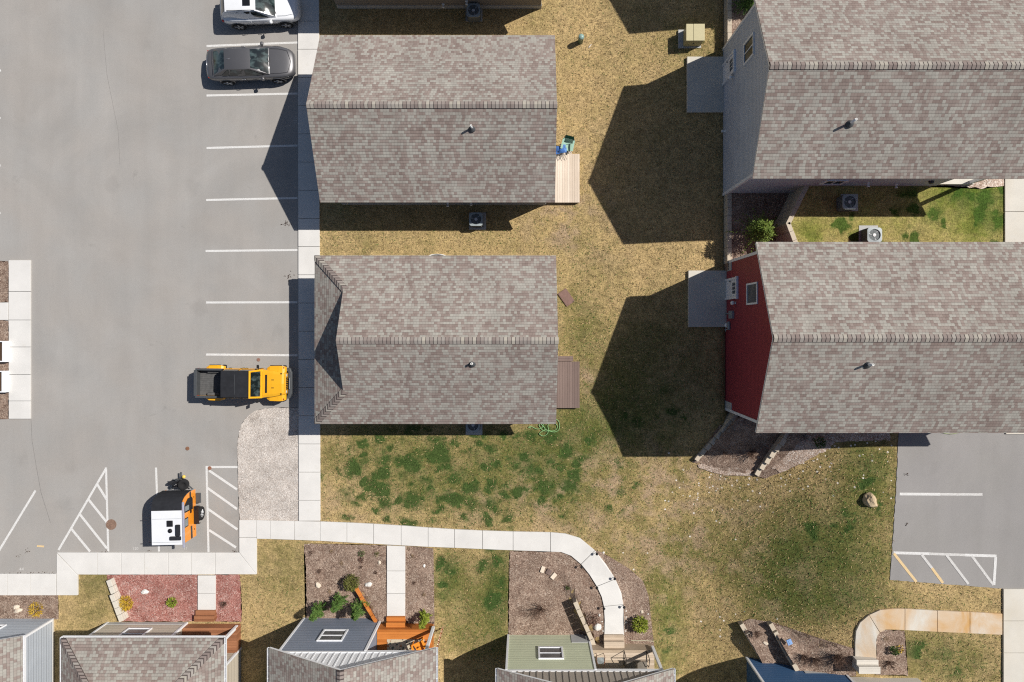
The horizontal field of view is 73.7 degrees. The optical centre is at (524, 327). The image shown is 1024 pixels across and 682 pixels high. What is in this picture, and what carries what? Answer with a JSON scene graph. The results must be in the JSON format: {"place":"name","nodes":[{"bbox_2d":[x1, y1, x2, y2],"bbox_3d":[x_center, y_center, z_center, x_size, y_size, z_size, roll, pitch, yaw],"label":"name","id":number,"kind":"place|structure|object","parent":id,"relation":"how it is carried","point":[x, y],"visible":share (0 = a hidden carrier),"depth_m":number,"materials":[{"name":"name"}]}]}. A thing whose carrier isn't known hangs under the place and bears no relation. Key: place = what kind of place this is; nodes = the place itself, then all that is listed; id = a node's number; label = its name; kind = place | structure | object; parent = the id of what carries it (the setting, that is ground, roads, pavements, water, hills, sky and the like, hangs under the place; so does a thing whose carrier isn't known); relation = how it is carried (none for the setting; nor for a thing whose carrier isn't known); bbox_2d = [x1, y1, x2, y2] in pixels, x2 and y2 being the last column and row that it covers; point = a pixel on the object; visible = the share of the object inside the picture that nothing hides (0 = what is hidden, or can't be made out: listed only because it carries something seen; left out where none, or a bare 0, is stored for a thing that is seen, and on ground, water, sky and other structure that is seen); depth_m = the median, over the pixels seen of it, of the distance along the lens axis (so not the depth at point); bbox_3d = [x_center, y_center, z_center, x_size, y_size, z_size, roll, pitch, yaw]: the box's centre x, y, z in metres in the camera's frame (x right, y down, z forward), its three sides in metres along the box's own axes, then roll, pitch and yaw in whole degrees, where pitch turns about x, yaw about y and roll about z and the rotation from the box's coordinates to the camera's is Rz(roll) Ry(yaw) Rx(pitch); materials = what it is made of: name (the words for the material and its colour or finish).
{"place":"outdoors","nodes":[
{"label":"outdoors","id":0,"kind":"place"},
{"bbox_2d":[198,545,404,615],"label":"path","id":1,"kind":"structure","parent":0,"point":[395,583],"depth_m":38.85,"materials":[{"name":"concrete"}]},
{"bbox_2d":[298,0,320,520],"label":"sidewalk","id":2,"kind":"structure","parent":0,"point":[308,250],"depth_m":38.89,"materials":[{"name":"concrete"}]},
{"bbox_2d":[257,520,623,633],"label":"front path","id":3,"kind":"structure","parent":0,"point":[585,556],"depth_m":38.89,"materials":[{"name":"concrete"}]},
{"bbox_2d":[54,0,1002,681],"bbox_3d":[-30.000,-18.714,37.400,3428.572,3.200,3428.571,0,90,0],"label":"ground","id":4,"kind":"structure","parent":0,"point":[88,610],"depth_m":38.88,"materials":[{"name":"green plant"}]},
{"bbox_2d":[0,320,8,418],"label":"garden bed","id":5,"kind":"object","parent":4,"relation":"on","point":[4,366],"visible":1,"depth_m":38.97,"materials":[{"name":"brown wood"}]},
{"bbox_2d":[0,261,8,301],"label":"garden bed","id":6,"kind":"object","parent":4,"relation":"on","point":[4,281],"visible":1,"depth_m":38.97,"materials":[{"name":"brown wood"}]},
{"bbox_2d":[0,341,8,361],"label":"planter box","id":7,"kind":"object","parent":4,"relation":"on","point":[4,351],"visible":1,"depth_m":38.67,"materials":[{"name":"white"}]},
{"bbox_2d":[0,371,9,391],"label":"planter box","id":8,"kind":"object","parent":4,"relation":"on","point":[4,381],"visible":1,"depth_m":38.71,"materials":[{"name":"white"}]},
{"bbox_2d":[0,260,30,418],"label":"island walk","id":9,"kind":"structure","parent":4,"relation":"on","point":[15,311],"depth_m":38.89,"materials":[{"name":"concrete"}]},
{"bbox_2d":[0,618,53,681],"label":"house","id":10,"kind":"structure","parent":4,"relation":"on","point":[26,650],"depth_m":37.38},
{"bbox_2d":[0,595,58,618],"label":"mulch bed","id":11,"kind":"object","parent":4,"relation":"on","point":[50,605],"visible":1,"depth_m":38.99,"materials":[{"name":"brown wood"}]},
{"bbox_2d":[28,601,42,616],"bbox_3d":[-27.791,16.019,38.774,0.913,0.595,1.020,0,90,0],"label":"shrub","id":12,"kind":"object","parent":11,"relation":"on","point":[37,612],"visible":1,"depth_m":38.72,"materials":[{"name":"yellow plant"}]},
{"bbox_2d":[106,577,128,621],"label":"retaining wall","id":13,"kind":"structure","parent":4,"relation":"on","point":[115,596],"depth_m":38.65,"materials":[{"name":"stone"}]},
{"bbox_2d":[0,520,256,594],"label":"corner walk","id":14,"kind":"structure","parent":4,"relation":"on","point":[71,567],"depth_m":38.89,"materials":[{"name":"concrete"}]},
{"bbox_2d":[0,0,298,573],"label":"parking lot","id":15,"kind":"structure","parent":4,"relation":"on","point":[130,277],"depth_m":38.98,"materials":[{"name":"asphalt"}]},
{"bbox_2d":[149,472,204,547],"bbox_3d":[-19.388,10.055,37.890,2.229,2.180,3.770,-1,90,0],"label":"camping trailer","id":16,"kind":"object","parent":15,"relation":"on","point":[177,516],"visible":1,"depth_m":36.96,"materials":[{"name":"white paint"}]},
{"bbox_2d":[194,365,292,402],"bbox_3d":[-15.740,3.099,38.015,5.320,1.928,2.100,1,90,0],"label":"pickup truck","id":17,"kind":"object","parent":15,"relation":"on","point":[272,383],"visible":1,"depth_m":37.77,"materials":[{"name":"yellow paint"}]},
{"bbox_2d":[206,41,295,85],"bbox_3d":[-15.395,-14.800,38.220,4.946,1.519,2.173,-2,90,0],"label":"parked car","id":18,"kind":"object","parent":15,"relation":"on","point":[230,66],"visible":1,"depth_m":37.97,"materials":[{"name":"paint"}]},
{"bbox_2d":[220,0,300,29],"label":"parked car","id":19,"kind":"object","parent":15,"relation":"on","point":[240,14],"visible":1,"depth_m":37.93,"materials":[{"name":"white paint"}]},
{"bbox_2d":[237,407,298,520],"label":"gravel island","id":20,"kind":"structure","parent":15,"relation":"on","point":[268,460],"depth_m":38.97,"materials":[{"name":"gravel"}]},
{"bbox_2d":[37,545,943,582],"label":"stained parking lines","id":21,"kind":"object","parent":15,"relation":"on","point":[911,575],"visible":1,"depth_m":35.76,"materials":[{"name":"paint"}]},
{"bbox_2d":[0,41,996,584],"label":"parking lines","id":22,"kind":"object","parent":15,"relation":"on","point":[208,509],"visible":0.99,"depth_m":38.97,"materials":[{"name":"white paint"}]},
{"bbox_2d":[60,622,241,681],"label":"house","id":23,"kind":"structure","parent":4,"relation":"on","point":[137,652],"depth_m":35.50,"materials":[{"name":"beige"}]},
{"bbox_2d":[119,628,151,634],"bbox_3d":[-21.510,16.815,37.500,1.350,1.350,0.070,0,90,0],"label":"window","id":24,"kind":"structure","parent":23,"relation":"in","point":[129,631],"depth_m":37.78,"materials":[{"name":"white glass"}]},
{"bbox_2d":[107,574,197,621],"bbox_3d":[-21.258,15.445,39.109,5.249,0.250,2.743,0,90,0],"label":"red rock bed","id":25,"kind":"object","parent":4,"relation":"on","point":[151,606],"visible":0.83,"depth_m":38.98,"materials":[{"name":"gravel"}]},
{"bbox_2d":[119,595,133,611],"bbox_3d":[-22.730,15.670,38.766,1.004,0.648,0.999,0,90,0],"label":"shrub","id":26,"kind":"object","parent":25,"relation":"on","point":[124,603],"visible":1,"depth_m":38.64,"materials":[{"name":"yellow plant"}]},
{"bbox_2d":[182,609,240,652],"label":"wooden deck","id":27,"kind":"structure","parent":4,"relation":"on","point":[234,642],"depth_m":38.49,"materials":[{"name":"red wood"}]},
{"bbox_2d":[215,574,241,621],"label":"red rock bed","id":28,"kind":"object","parent":4,"relation":"on","point":[228,589],"visible":1,"depth_m":38.98,"materials":[{"name":"gravel"}]},
{"bbox_2d":[304,543,386,623],"bbox_3d":[-10.198,14.781,38.870,4.835,0.700,4.892,0,90,0],"label":"mulch bed","id":29,"kind":"object","parent":4,"relation":"on","point":[324,559],"visible":0.82,"depth_m":38.97,"materials":[{"name":"gravel"}]},
{"bbox_2d":[309,601,330,620],"bbox_3d":[-11.608,15.830,38.092,1.028,2.019,1.088,45,90,0],"label":"conifer","id":30,"kind":"object","parent":29,"relation":"on","point":[316,611],"visible":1,"depth_m":37.92,"materials":[{"name":"green plant"}]},
{"bbox_2d":[330,592,348,612],"bbox_3d":[-10.486,15.475,38.228,1.016,1.745,0.924,31,90,0],"label":"conifer","id":31,"kind":"object","parent":29,"relation":"on","point":[337,603],"visible":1,"depth_m":38.22,"materials":[{"name":"green plant"}]},
{"bbox_2d":[343,573,359,591],"bbox_3d":[-9.802,14.389,38.501,1.038,0.867,1.019,0,90,0],"label":"shrub","id":32,"kind":"object","parent":29,"relation":"on","point":[349,583],"visible":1,"depth_m":38.30,"materials":[{"name":"green plant"}]},
{"bbox_2d":[350,599,365,620],"bbox_3d":[-9.337,15.741,38.095,1.098,2.012,1.171,41,90,0],"label":"conifer","id":33,"kind":"object","parent":29,"relation":"on","point":[356,611],"visible":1,"depth_m":37.91,"materials":[{"name":"green plant"}]},
{"bbox_2d":[267,617,437,681],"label":"house","id":34,"kind":"structure","parent":4,"relation":"on","point":[331,650],"depth_m":34.58,"materials":[{"name":"grey"}]},
{"bbox_2d":[316,629,348,641],"bbox_3d":[-10.350,16.565,36.750,1.350,1.350,0.070,0,90,0],"label":"window","id":35,"kind":"structure","parent":34,"relation":"in","point":[327,634],"depth_m":36.73,"materials":[{"name":"white glass"}]},
{"bbox_2d":[355,588,376,621],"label":"retaining wall","id":36,"kind":"structure","parent":4,"relation":"on","point":[361,597],"depth_m":38.49,"materials":[{"name":"orange wood"}]},
{"bbox_2d":[377,616,433,649],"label":"wooden deck","id":37,"kind":"structure","parent":4,"relation":"on","point":[395,627],"depth_m":37.70,"materials":[{"name":"orange wood"}]},
{"bbox_2d":[387,639,424,649],"bbox_3d":[-6.585,17.760,37.688,2.070,0.015,1.080,0,90,0],"label":"patterned rug","id":38,"kind":"object","parent":37,"relation":"on","point":[398,644],"visible":0.57,"depth_m":37.68,"materials":[{"name":"fabric"}]},
{"bbox_2d":[410,637,425,649],"bbox_3d":[-5.723,17.559,37.218,0.790,0.955,0.950,-25,90,0],"label":"adirondack chair","id":39,"kind":"object","parent":38,"relation":"on","point":[420,645],"visible":0.5,"depth_m":37.34,"materials":[{"name":"orange paint"}]},
{"bbox_2d":[405,546,434,630],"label":"mulch bed","id":40,"kind":"object","parent":4,"relation":"on","point":[421,576],"visible":0.82,"depth_m":38.77,"materials":[{"name":"gravel"}]},
{"bbox_2d":[418,608,431,628],"bbox_3d":[-5.573,16.148,37.747,0.868,1.821,0.818,0,90,0],"label":"shrub","id":41,"kind":"object","parent":40,"relation":"on","point":[424,620],"visible":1,"depth_m":37.59,"materials":[{"name":"green plant"}]},
{"bbox_2d":[306,35,556,206],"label":"house","id":42,"kind":"structure","parent":4,"relation":"on","point":[448,120],"depth_m":34.81,"materials":[{"name":"beige"}]},
{"bbox_2d":[314,255,558,423],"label":"house","id":43,"kind":"structure","parent":4,"relation":"on","point":[436,339],"depth_m":34.93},
{"bbox_2d":[334,0,541,8],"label":"house","id":44,"kind":"structure","parent":4,"relation":"on","point":[435,4],"depth_m":38.52,"materials":[{"name":"beige"}]},
{"bbox_2d":[466,424,481,434],"bbox_3d":[-2.910,5.650,39.000,0.950,0.110,0.950,0,90,0],"label":"equipment pad","id":45,"kind":"object","parent":4,"relation":"on","point":[479,432],"visible":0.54,"depth_m":38.95,"materials":[{"name":"concrete"}]},
{"bbox_2d":[466,424,479,431],"bbox_3d":[-2.914,5.464,38.547,0.755,0.726,0.755,0,90,0],"label":"air conditioner","id":46,"kind":"object","parent":45,"relation":"on","point":[472,427],"visible":0.62,"depth_m":38.20,"materials":[{"name":"metal"}]},
{"bbox_2d":[466,8,481,21],"bbox_3d":[-2.910,-17.948,39.000,0.950,0.110,0.950,0,90,0],"label":"equipment pad","id":47,"kind":"object","parent":4,"relation":"on","point":[466,15],"visible":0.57,"depth_m":38.95,"materials":[{"name":"concrete"}]},
{"bbox_2d":[467,3,480,21],"bbox_3d":[-2.886,-17.766,38.547,0.755,0.726,0.755,0,90,0],"label":"air conditioner","id":48,"kind":"object","parent":47,"relation":"on","point":[473,12],"visible":1,"depth_m":38.24,"materials":[{"name":"metal"}]},
{"bbox_2d":[469,212,485,229],"bbox_3d":[-2.711,-6.078,39.000,0.980,0.110,0.980,0,90,0],"label":"equipment pad","id":49,"kind":"object","parent":4,"relation":"on","point":[484,221],"visible":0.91,"depth_m":38.95,"materials":[{"name":"concrete"}]},
{"bbox_2d":[469,212,482,227],"bbox_3d":[-2.746,-6.067,38.547,0.755,0.726,0.755,0,90,0],"label":"air conditioner","id":50,"kind":"object","parent":49,"relation":"on","point":[475,219],"visible":1,"depth_m":38.22,"materials":[{"name":"metal"}]},
{"bbox_2d":[508,551,604,643],"bbox_3d":[1.761,15.590,38.720,5.436,1.000,5.670,0,90,0],"label":"mulch bed","id":51,"kind":"object","parent":4,"relation":"on","point":[531,586],"visible":0.73,"depth_m":38.97,"materials":[{"name":"brown wood"}]},
{"bbox_2d":[529,602,547,620],"bbox_3d":[0.803,16.041,38.566,1.264,0.940,1.209,0,90,0],"label":"bare shrub","id":52,"kind":"object","parent":51,"relation":"on","point":[542,609],"visible":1,"depth_m":38.52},
{"bbox_2d":[558,288,573,305],"bbox_3d":[2.357,-1.713,38.956,0.560,0.054,0.900,-35,91,-2],"label":"door mat","id":53,"kind":"object","parent":4,"relation":"on","point":[568,300],"depth_m":38.93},
{"bbox_2d":[555,151,579,202],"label":"wooden deck","id":54,"kind":"structure","parent":4,"relation":"on","point":[567,183],"depth_m":38.68,"materials":[{"name":"brown wood"}]},
{"bbox_2d":[560,135,574,151],"bbox_3d":[2.420,-10.336,38.505,0.720,0.909,0.730,14,90,0],"label":"camp chair","id":55,"kind":"object","parent":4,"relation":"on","point":[568,141],"visible":0.96,"depth_m":38.38,"materials":[{"name":"green fabric"}]},
{"bbox_2d":[557,356,579,407],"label":"wooden deck","id":56,"kind":"structure","parent":4,"relation":"on","point":[568,382],"depth_m":38.68,"materials":[{"name":"brown"}]},
{"bbox_2d":[572,598,595,644],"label":"retaining wall","id":57,"kind":"structure","parent":4,"relation":"on","point":[584,622],"depth_m":38.14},
{"bbox_2d":[495,634,675,681],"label":"house","id":58,"kind":"structure","parent":4,"relation":"on","point":[549,658],"depth_m":35.44,"materials":[{"name":"green"}]},
{"bbox_2d":[538,646,563,658],"bbox_3d":[1.385,17.515,36.750,1.350,1.350,0.070,0,90,0],"label":"window","id":59,"kind":"structure","parent":58,"relation":"in","point":[544,652],"depth_m":36.74,"materials":[{"name":"white glass"}]},
{"bbox_2d":[592,634,653,668],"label":"wooden deck","id":60,"kind":"structure","parent":4,"relation":"on","point":[613,647],"depth_m":37.40,"materials":[{"name":"brown wood"}]},
{"bbox_2d":[624,650,649,668],"bbox_3d":[6.050,18.149,36.940,1.284,0.942,0.941,0,90,0],"label":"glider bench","id":61,"kind":"object","parent":60,"relation":"on","point":[631,664],"visible":0.95,"depth_m":36.96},
{"bbox_2d":[595,550,653,645],"bbox_3d":[5.881,15.306,38.720,2.216,1.000,6.064,-16,90,0],"label":"mulch bed","id":62,"kind":"object","parent":4,"relation":"on","point":[635,596],"visible":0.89,"depth_m":38.57,"materials":[{"name":"brown wood"}]},
{"bbox_2d":[630,615,648,633],"bbox_3d":[6.379,16.499,37.924,1.052,0.908,1.029,0,90,0],"label":"shrub","id":63,"kind":"object","parent":62,"relation":"on","point":[641,627],"visible":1,"depth_m":37.73,"materials":[{"name":"green plant"}]},
{"bbox_2d":[678,24,704,48],"bbox_3d":[9.255,-16.225,38.005,1.270,1.005,1.020,0,90,0],"label":"transformer box","id":64,"kind":"object","parent":4,"relation":"on","point":[691,35],"visible":1,"depth_m":37.51,"materials":[{"name":"beige paint"}]},
{"bbox_2d":[694,412,737,460],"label":"retaining wall","id":65,"kind":"structure","parent":4,"relation":"on","point":[730,417],"depth_m":38.01,"materials":[{"name":"stone"}]},
{"bbox_2d":[724,193,731,263],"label":"retaining wall","id":66,"kind":"structure","parent":4,"relation":"on","point":[728,228],"depth_m":37.68,"materials":[{"name":"concrete"}]},
{"bbox_2d":[724,0,731,44],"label":"retaining wall","id":67,"kind":"structure","parent":4,"relation":"on","point":[727,20],"depth_m":37.68,"materials":[{"name":"concrete"}]},
{"bbox_2d":[700,415,779,460],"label":"terrace bed","id":68,"kind":"object","parent":4,"relation":"on","point":[739,435],"visible":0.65,"depth_m":37.60,"materials":[{"name":"gravel"}]},
{"bbox_2d":[731,0,750,33],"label":"terrace bed","id":69,"kind":"object","parent":4,"relation":"on","point":[738,18],"visible":0.12,"depth_m":37.72,"materials":[{"name":"gravel"}]},
{"bbox_2d":[731,0,753,14],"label":"conifer","id":70,"kind":"object","parent":69,"relation":"on","point":[745,5],"visible":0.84,"depth_m":37.14,"materials":[{"name":"green plant"}]},
{"bbox_2d":[692,425,803,477],"bbox_3d":[12.416,6.838,37.867,5.837,2.398,2.979,0,90,0],"label":"mulch bed","id":71,"kind":"object","parent":4,"relation":"on","point":[744,462],"visible":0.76,"depth_m":38.08,"materials":[{"name":"brown wood"}]},
{"bbox_2d":[698,463,754,475],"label":"pebble bed","id":72,"kind":"object","parent":71,"relation":"on","point":[710,468],"visible":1,"depth_m":38.41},
{"bbox_2d":[769,433,890,472],"bbox_3d":[15.995,6.059,36.783,6.254,2.115,2.017,-21,90,0],"label":"pebble bed","id":73,"kind":"object","parent":71,"relation":"on","point":[803,450],"visible":0.69,"depth_m":36.60,"materials":[{"name":"gravel"}]},
{"bbox_2d":[724,193,788,270],"bbox_3d":[14.038,-5.941,38.170,5.637,0.900,5.527,0,90,0],"label":"terrace bed","id":74,"kind":"object","parent":4,"relation":"on","point":[744,204],"visible":0.28,"depth_m":37.72,"materials":[{"name":"brown wood"}]},
{"bbox_2d":[725,208,778,255],"bbox_3d":[12.661,-5.267,36.603,2.790,2.437,2.518,-30,90,0],"label":"shrub","id":75,"kind":"object","parent":74,"relation":"on","point":[761,229],"visible":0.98,"depth_m":36.29,"materials":[{"name":"green plant"}]},
{"bbox_2d":[744,622,778,662],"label":"terrace bed","id":76,"kind":"object","parent":4,"relation":"on","point":[769,653],"visible":0.68,"depth_m":37.35,"materials":[{"name":"brown wood"}]},
{"bbox_2d":[754,433,789,475],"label":"retaining wall","id":77,"kind":"structure","parent":4,"relation":"on","point":[780,440],"depth_m":37.17,"materials":[{"name":"stone"}]},
{"bbox_2d":[760,433,803,474],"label":"terrace bed","id":78,"kind":"object","parent":4,"relation":"on","point":[792,439],"visible":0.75,"depth_m":37.10,"materials":[{"name":"gravel"}]},
{"bbox_2d":[767,620,798,670],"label":"retaining wall","id":79,"kind":"structure","parent":4,"relation":"on","point":[775,633],"depth_m":37.02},
{"bbox_2d":[745,656,853,681],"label":"house","id":80,"kind":"structure","parent":4,"relation":"on","point":[758,670],"depth_m":36.13,"materials":[{"name":"blue"}]},
{"bbox_2d":[743,619,855,675],"bbox_3d":[14.735,17.527,37.156,5.457,2.431,2.702,0,90,0],"label":"mulch bed","id":81,"kind":"object","parent":4,"relation":"on","point":[806,640],"visible":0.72,"depth_m":36.65,"materials":[{"name":"brown wood"}]},
{"bbox_2d":[832,652,851,671],"bbox_3d":[16.539,17.451,35.846,1.011,0.880,1.155,0,90,0],"label":"bare shrub","id":82,"kind":"object","parent":81,"relation":"on","point":[836,658],"visible":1,"depth_m":35.77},
{"bbox_2d":[774,625,854,675],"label":"terrace bed","id":83,"kind":"object","parent":4,"relation":"on","point":[796,650],"visible":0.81,"depth_m":36.50,"materials":[{"name":"gravel"}]},
{"bbox_2d":[862,492,877,507],"bbox_3d":[18.096,9.055,35.705,0.682,0.598,0.847,-29,90,0],"label":"rock","id":84,"kind":"object","parent":4,"relation":"on","point":[869,499],"visible":1,"depth_m":35.56,"materials":[{"name":"beige stone"}]},
{"bbox_2d":[721,0,1023,195],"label":"house","id":85,"kind":"structure","parent":4,"relation":"on","point":[869,93],"depth_m":31.25,"materials":[{"name":"grey"}]},
{"bbox_2d":[722,49,735,85],"bbox_3d":[11.062,-14.120,37.150,0.135,2.200,1.210,0,90,0],"label":"door","id":86,"kind":"structure","parent":85,"relation":"in","point":[729,66],"depth_m":37.01,"materials":[{"name":"white paint"}]},
{"bbox_2d":[743,32,753,65],"bbox_3d":[11.095,-13.800,33.850,0.070,1.500,1.100,0,90,0],"label":"window","id":87,"kind":"structure","parent":85,"relation":"in","point":[748,47],"depth_m":33.92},
{"bbox_2d":[819,180,848,184],"bbox_3d":[15.750,-7.395,34.800,1.100,0.950,0.070,0,90,0],"label":"window","id":88,"kind":"structure","parent":85,"relation":"in","point":[828,182],"depth_m":34.86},
{"bbox_2d":[724,242,1023,432],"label":"house","id":89,"kind":"structure","parent":4,"relation":"on","point":[874,337],"depth_m":31.28,"materials":[{"name":"red"}]},
{"bbox_2d":[725,276,737,299],"bbox_3d":[11.222,-2.120,37.200,0.135,2.200,1.210,0,90,0],"label":"door","id":90,"kind":"structure","parent":89,"relation":"in","point":[731,283],"depth_m":37.00,"materials":[{"name":"white paint"}]},
{"bbox_2d":[746,282,757,304],"bbox_3d":[11.255,-1.680,33.850,0.070,1.600,1.080,0,90,0],"label":"window","id":91,"kind":"structure","parent":89,"relation":"in","point":[751,288],"depth_m":33.81,"materials":[{"name":"grey glass"}]},
{"bbox_2d":[851,656,921,681],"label":"wooden deck","id":92,"kind":"structure","parent":4,"relation":"on","point":[864,665],"depth_m":35.44,"materials":[{"name":"brown wood"}]},
{"bbox_2d":[876,630,907,675],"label":"mulch bed","id":93,"kind":"object","parent":4,"relation":"on","point":[895,639],"visible":0.89,"depth_m":35.75,"materials":[{"name":"gravel"}]},
{"bbox_2d":[854,608,1001,657],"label":"stained path","id":94,"kind":"structure","parent":4,"relation":"on","point":[870,627],"depth_m":35.69,"materials":[{"name":"orange concrete"}]},
{"bbox_2d":[890,433,1023,588],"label":"parking lot","id":95,"kind":"structure","parent":4,"relation":"on","point":[990,467],"depth_m":35.77,"materials":[{"name":"asphalt"}]},
{"bbox_2d":[921,493,993,585],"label":"worn parking lines","id":96,"kind":"object","parent":95,"relation":"on","point":[947,555],"visible":1,"depth_m":35.76,"materials":[{"name":"white paint"}]},
{"bbox_2d":[686,57,723,112],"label":"patio","id":97,"kind":"structure","parent":0,"point":[704,86],"depth_m":38.24,"materials":[{"name":"concrete"}]},
{"bbox_2d":[688,271,726,326],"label":"patio","id":98,"kind":"structure","parent":0,"point":[707,304],"depth_m":38.24,"materials":[{"name":"concrete"}]},
{"bbox_2d":[779,186,1003,241],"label":"lawn","id":99,"kind":"structure","parent":0,"point":[920,214],"depth_m":35.77,"materials":[{"name":"green plant"}]},
{"bbox_2d":[773,222,797,241],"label":"retaining wall","id":100,"kind":"structure","parent":99,"relation":"on","point":[785,229],"depth_m":36.15,"materials":[{"name":"concrete"}]},
{"bbox_2d":[772,186,808,227],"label":"retaining wall","id":101,"kind":"structure","parent":99,"relation":"on","point":[791,206],"depth_m":36.19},
{"bbox_2d":[841,194,857,210],"bbox_3d":[16.998,-6.548,35.800,0.900,0.110,0.900,0,90,0],"label":"equipment pad","id":102,"kind":"object","parent":99,"relation":"on","point":[856,209],"visible":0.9,"depth_m":35.74,"materials":[{"name":"concrete"}]},
{"bbox_2d":[836,194,856,210],"bbox_3d":[16.665,-6.445,35.347,0.755,0.726,0.755,0,90,0],"label":"air conditioner","id":103,"kind":"object","parent":102,"relation":"on","point":[846,202],"visible":1,"depth_m":35.04,"materials":[{"name":"metal"}]},
{"bbox_2d":[859,225,877,241],"bbox_3d":[17.993,-4.845,35.800,1.000,0.110,1.000,0,90,0],"label":"equipment pad","id":104,"kind":"object","parent":99,"relation":"on","point":[861,227],"visible":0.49,"depth_m":35.74,"materials":[{"name":"concrete"}]},
{"bbox_2d":[861,228,881,241],"bbox_3d":[17.936,-4.750,35.347,0.755,0.726,0.755,0,90,0],"label":"air conditioner","id":105,"kind":"object","parent":104,"relation":"on","point":[871,234],"visible":0.94,"depth_m":35.04,"materials":[{"name":"metal"}]},
{"bbox_2d":[929,179,1003,188],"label":"pebble bed","id":106,"kind":"object","parent":99,"relation":"on","point":[987,183],"visible":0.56,"depth_m":35.74,"materials":[{"name":"gravel"}]},
{"bbox_2d":[1002,179,1023,681],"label":"sidewalk","id":107,"kind":"structure","parent":0,"point":[1013,635],"depth_m":35.69,"materials":[{"name":"concrete"}]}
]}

